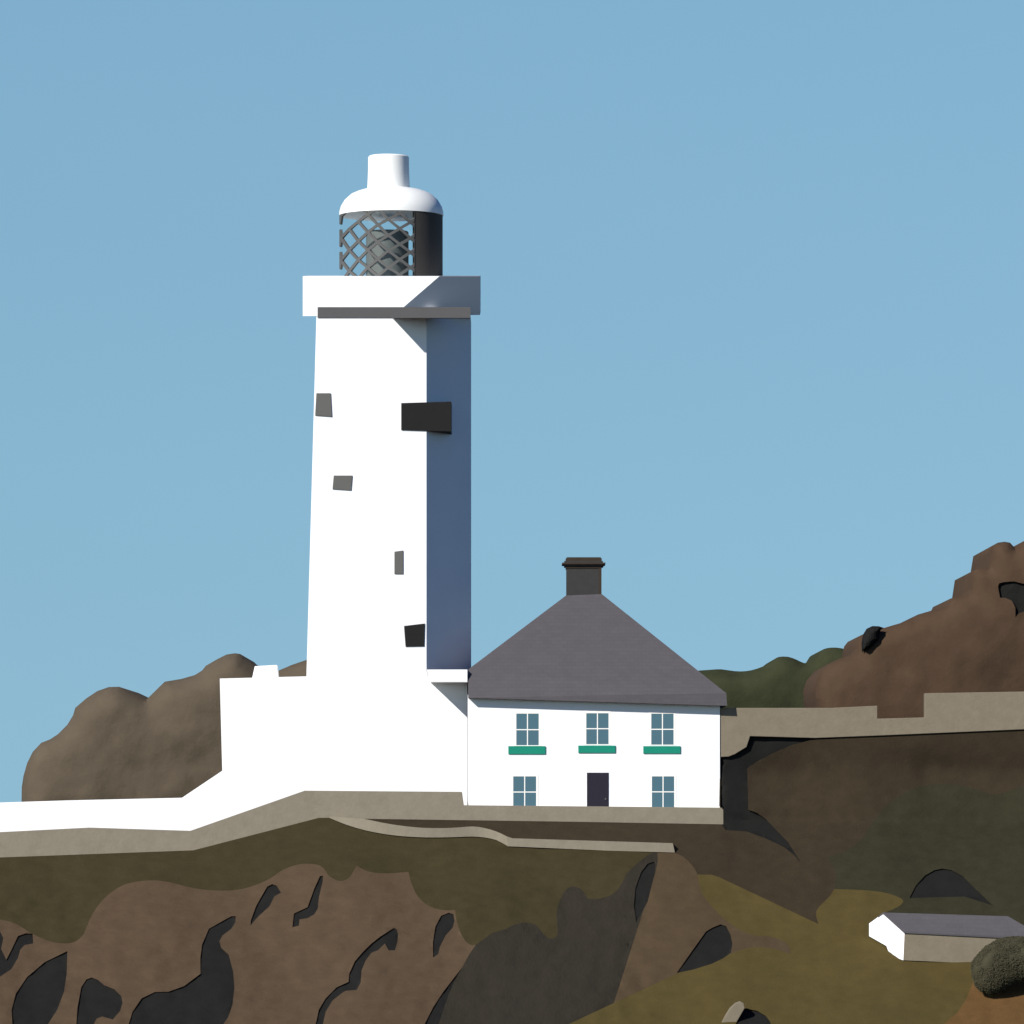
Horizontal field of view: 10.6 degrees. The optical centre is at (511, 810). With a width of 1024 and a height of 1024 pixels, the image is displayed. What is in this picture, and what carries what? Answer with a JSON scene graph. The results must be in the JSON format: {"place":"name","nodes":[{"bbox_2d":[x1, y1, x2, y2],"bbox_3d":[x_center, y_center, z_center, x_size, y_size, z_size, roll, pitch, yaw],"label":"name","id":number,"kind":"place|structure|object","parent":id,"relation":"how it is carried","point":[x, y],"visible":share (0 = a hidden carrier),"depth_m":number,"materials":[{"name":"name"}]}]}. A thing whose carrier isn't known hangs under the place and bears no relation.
{"place":"outdoors","nodes":[
{"label":"outdoors","id":0,"kind":"place"},
{"bbox_2d":[22,653,306,801],"bbox_3d":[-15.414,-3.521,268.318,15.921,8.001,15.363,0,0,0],"label":"rocky hill","id":1,"kind":"structure","parent":0,"point":[163,740],"depth_m":260.86,"materials":[{"name":"brown rock"}]},
{"bbox_2d":[0,864,474,1023],"bbox_3d":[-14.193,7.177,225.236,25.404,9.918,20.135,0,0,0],"label":"rock cliff","id":2,"kind":"structure","parent":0,"point":[134,944],"depth_m":226.39,"materials":[{"name":"brown stone"}]},
{"bbox_2d":[0,736,991,1023],"bbox_3d":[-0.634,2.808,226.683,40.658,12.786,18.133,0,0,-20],"label":"dark rock seams","id":3,"kind":"object","parent":2,"relation":"on","point":[206,996],"visible":1,"depth_m":225.80,"materials":[{"name":"black stone"}]},
{"bbox_2d":[0,818,674,944],"bbox_3d":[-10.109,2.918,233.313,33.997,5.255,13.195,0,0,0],"label":"turf slope","id":4,"kind":"structure","parent":0,"point":[483,887],"depth_m":231.45,"materials":[{"name":"green plant"}]},
{"bbox_2d":[220,665,467,818],"bbox_3d":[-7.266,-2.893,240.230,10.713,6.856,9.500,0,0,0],"label":"service building","id":5,"kind":"structure","parent":4,"relation":"on","point":[282,737],"depth_m":237.48,"materials":[{"name":"white paint"}]},
{"bbox_2d":[303,154,480,676],"bbox_3d":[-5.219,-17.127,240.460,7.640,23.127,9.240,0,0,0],"label":"lighthouse","id":6,"kind":"object","parent":5,"relation":"on","point":[390,569],"visible":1,"depth_m":237.50,"materials":[{"name":"white paint"}]},
{"bbox_2d":[315,393,331,416],"bbox_3d":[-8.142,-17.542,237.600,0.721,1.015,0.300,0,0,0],"label":"window","id":7,"kind":"structure","parent":6,"relation":"in","point":[323,400],"depth_m":237.44,"materials":[{"name":"grey glass"}]},
{"bbox_2d":[333,475,351,489],"bbox_3d":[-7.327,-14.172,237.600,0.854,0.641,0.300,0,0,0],"label":"window","id":8,"kind":"structure","parent":6,"relation":"in","point":[340,482],"depth_m":237.44,"materials":[{"name":"grey glass"}]},
{"bbox_2d":[394,550,402,573],"bbox_3d":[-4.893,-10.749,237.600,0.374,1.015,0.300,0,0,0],"label":"window","id":9,"kind":"structure","parent":6,"relation":"in","point":[398,555],"depth_m":237.44,"materials":[{"name":"grey glass"}]},
{"bbox_2d":[0,791,722,856],"bbox_3d":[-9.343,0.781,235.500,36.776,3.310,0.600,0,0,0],"label":"retaining wall","id":10,"kind":"structure","parent":4,"relation":"on","point":[300,807],"depth_m":235.20,"materials":[{"name":"stone"}]},
{"bbox_2d":[0,771,222,831],"bbox_3d":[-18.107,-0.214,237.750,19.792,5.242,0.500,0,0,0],"label":"boundary wall","id":11,"kind":"structure","parent":10,"relation":"on","point":[200,806],"depth_m":237.50,"materials":[{"name":"white paint"}]},
{"bbox_2d":[468,557,726,807],"bbox_3d":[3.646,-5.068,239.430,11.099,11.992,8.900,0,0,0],"label":"cottage","id":12,"kind":"structure","parent":10,"relation":"on","point":[584,691],"depth_m":235.48,"materials":[{"name":"white painted render"},{"name":"slate"},{"name":"glass"}]},
{"bbox_2d":[511,774,537,805],"bbox_3d":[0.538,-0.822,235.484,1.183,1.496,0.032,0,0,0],"label":"window","id":13,"kind":"structure","parent":12,"relation":"in","point":[524,787],"depth_m":235.48,"materials":[{"name":"glass"}]},
{"bbox_2d":[514,712,540,745],"bbox_3d":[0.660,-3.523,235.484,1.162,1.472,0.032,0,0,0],"label":"window","id":14,"kind":"structure","parent":12,"relation":"in","point":[527,725],"depth_m":235.48,"materials":[{"name":"glass"}]},
{"bbox_2d":[584,711,610,744],"bbox_3d":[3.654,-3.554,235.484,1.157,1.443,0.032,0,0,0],"label":"window","id":15,"kind":"structure","parent":12,"relation":"in","point":[597,724],"depth_m":235.48,"materials":[{"name":"glass"}]},
{"bbox_2d":[587,773,608,806],"bbox_3d":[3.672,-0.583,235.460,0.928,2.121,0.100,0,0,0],"label":"door","id":16,"kind":"structure","parent":12,"relation":"in","point":[597,783],"depth_m":235.42,"materials":[{"name":"paint"}]},
{"bbox_2d":[649,712,675,744],"bbox_3d":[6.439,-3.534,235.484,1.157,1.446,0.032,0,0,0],"label":"window","id":17,"kind":"structure","parent":12,"relation":"in","point":[662,725],"depth_m":235.48,"materials":[{"name":"glass"}]},
{"bbox_2d":[649,774,675,806],"bbox_3d":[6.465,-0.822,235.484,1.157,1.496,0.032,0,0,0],"label":"window","id":18,"kind":"structure","parent":12,"relation":"in","point":[662,787],"depth_m":235.48,"materials":[{"name":"glass"}]},
{"bbox_2d":[329,816,674,851],"bbox_3d":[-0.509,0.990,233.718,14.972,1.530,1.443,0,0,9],"label":"stone wall","id":19,"kind":"structure","parent":4,"relation":"on","point":[381,827],"depth_m":233.27,"materials":[{"name":"grey stone"}]},
{"bbox_2d":[0,0,1023,802],"label":"sky","id":20,"kind":"structure","parent":0,"point":[747,336],"materials":[{"name":"blue"}]},
{"bbox_2d":[439,853,657,1023],"bbox_3d":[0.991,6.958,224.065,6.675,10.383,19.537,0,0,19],"label":"slate cliff","id":21,"kind":"structure","parent":0,"point":[531,973],"depth_m":225.43,"materials":[{"name":"grey stone"}]},
{"bbox_2d":[367,726,1023,923],"bbox_3d":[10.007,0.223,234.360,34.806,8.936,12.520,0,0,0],"label":"heath slope","id":22,"kind":"structure","parent":0,"point":[814,803],"depth_m":234.93,"materials":[{"name":"brown plant"}]},
{"bbox_2d":[720,692,1023,756],"bbox_3d":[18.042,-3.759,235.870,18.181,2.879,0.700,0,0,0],"label":"field wall","id":23,"kind":"structure","parent":22,"relation":"on","point":[967,712],"depth_m":235.52,"materials":[{"name":"stone"}]},
{"bbox_2d":[614,853,790,1002],"bbox_3d":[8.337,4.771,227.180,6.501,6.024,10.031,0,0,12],"label":"earth bank","id":24,"kind":"structure","parent":0,"point":[680,916],"depth_m":227.59,"materials":[{"name":"brown soil"}]},
{"bbox_2d":[699,648,842,707],"bbox_3d":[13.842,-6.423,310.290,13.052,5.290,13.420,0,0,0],"label":"scrub hill","id":25,"kind":"structure","parent":0,"point":[778,682],"depth_m":303.89,"materials":[{"name":"green plant"}]},
{"bbox_2d":[570,874,972,1023],"bbox_3d":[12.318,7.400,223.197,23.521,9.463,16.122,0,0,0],"label":"grass field","id":26,"kind":"structure","parent":0,"point":[838,965],"depth_m":224.59,"materials":[{"name":"green plant"}]},
{"bbox_2d":[722,1001,744,1021],"bbox_3d":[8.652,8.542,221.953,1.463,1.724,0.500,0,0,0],"label":"standing stone","id":27,"kind":"object","parent":26,"relation":"on","point":[734,1012],"visible":1,"depth_m":221.70,"materials":[{"name":"beige stone"}]},
{"bbox_2d":[869,912,1023,961],"bbox_3d":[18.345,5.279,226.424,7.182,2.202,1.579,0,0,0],"label":"shed","id":28,"kind":"structure","parent":26,"relation":"on","point":[934,937],"depth_m":225.82,"materials":[{"name":"stone"}]},
{"bbox_2d":[803,541,1023,718],"bbox_3d":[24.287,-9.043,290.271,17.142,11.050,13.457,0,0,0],"label":"rock outcrop","id":29,"kind":"object","parent":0,"point":[968,636],"visible":0.66,"depth_m":283.93,"materials":[{"name":"brown stone"}]},
{"bbox_2d":[861,626,882,651],"bbox_3d":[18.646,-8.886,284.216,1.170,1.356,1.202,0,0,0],"label":"boulder","id":30,"kind":"object","parent":29,"relation":"on","point":[870,638],"visible":1,"depth_m":283.76,"materials":[{"name":"black stone"}]},
{"bbox_2d":[998,581,1023,616],"bbox_3d":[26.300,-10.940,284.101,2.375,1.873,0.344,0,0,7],"label":"dark rock seam","id":31,"kind":"object","parent":29,"relation":"on","point":[1013,591],"visible":1,"depth_m":284.24,"materials":[{"name":"black stone"}]},
{"bbox_2d":[827,784,1023,924],"bbox_3d":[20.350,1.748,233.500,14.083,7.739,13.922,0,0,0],"label":"gorse hillside","id":32,"kind":"structure","parent":0,"point":[908,842],"depth_m":232.55,"materials":[{"name":"green plant"}]},
{"bbox_2d":[945,979,1023,1023],"bbox_3d":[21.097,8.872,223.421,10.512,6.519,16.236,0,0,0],"label":"bracken bank","id":33,"kind":"structure","parent":0,"point":[1006,1006],"depth_m":222.59,"materials":[{"name":"brown plant"}]},
{"bbox_2d":[970,936,1023,993],"bbox_3d":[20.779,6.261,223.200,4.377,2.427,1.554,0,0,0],"label":"bush","id":34,"kind":"object","parent":33,"relation":"on","point":[997,965],"visible":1,"depth_m":222.63,"materials":[{"name":"green plant"}]}
]}

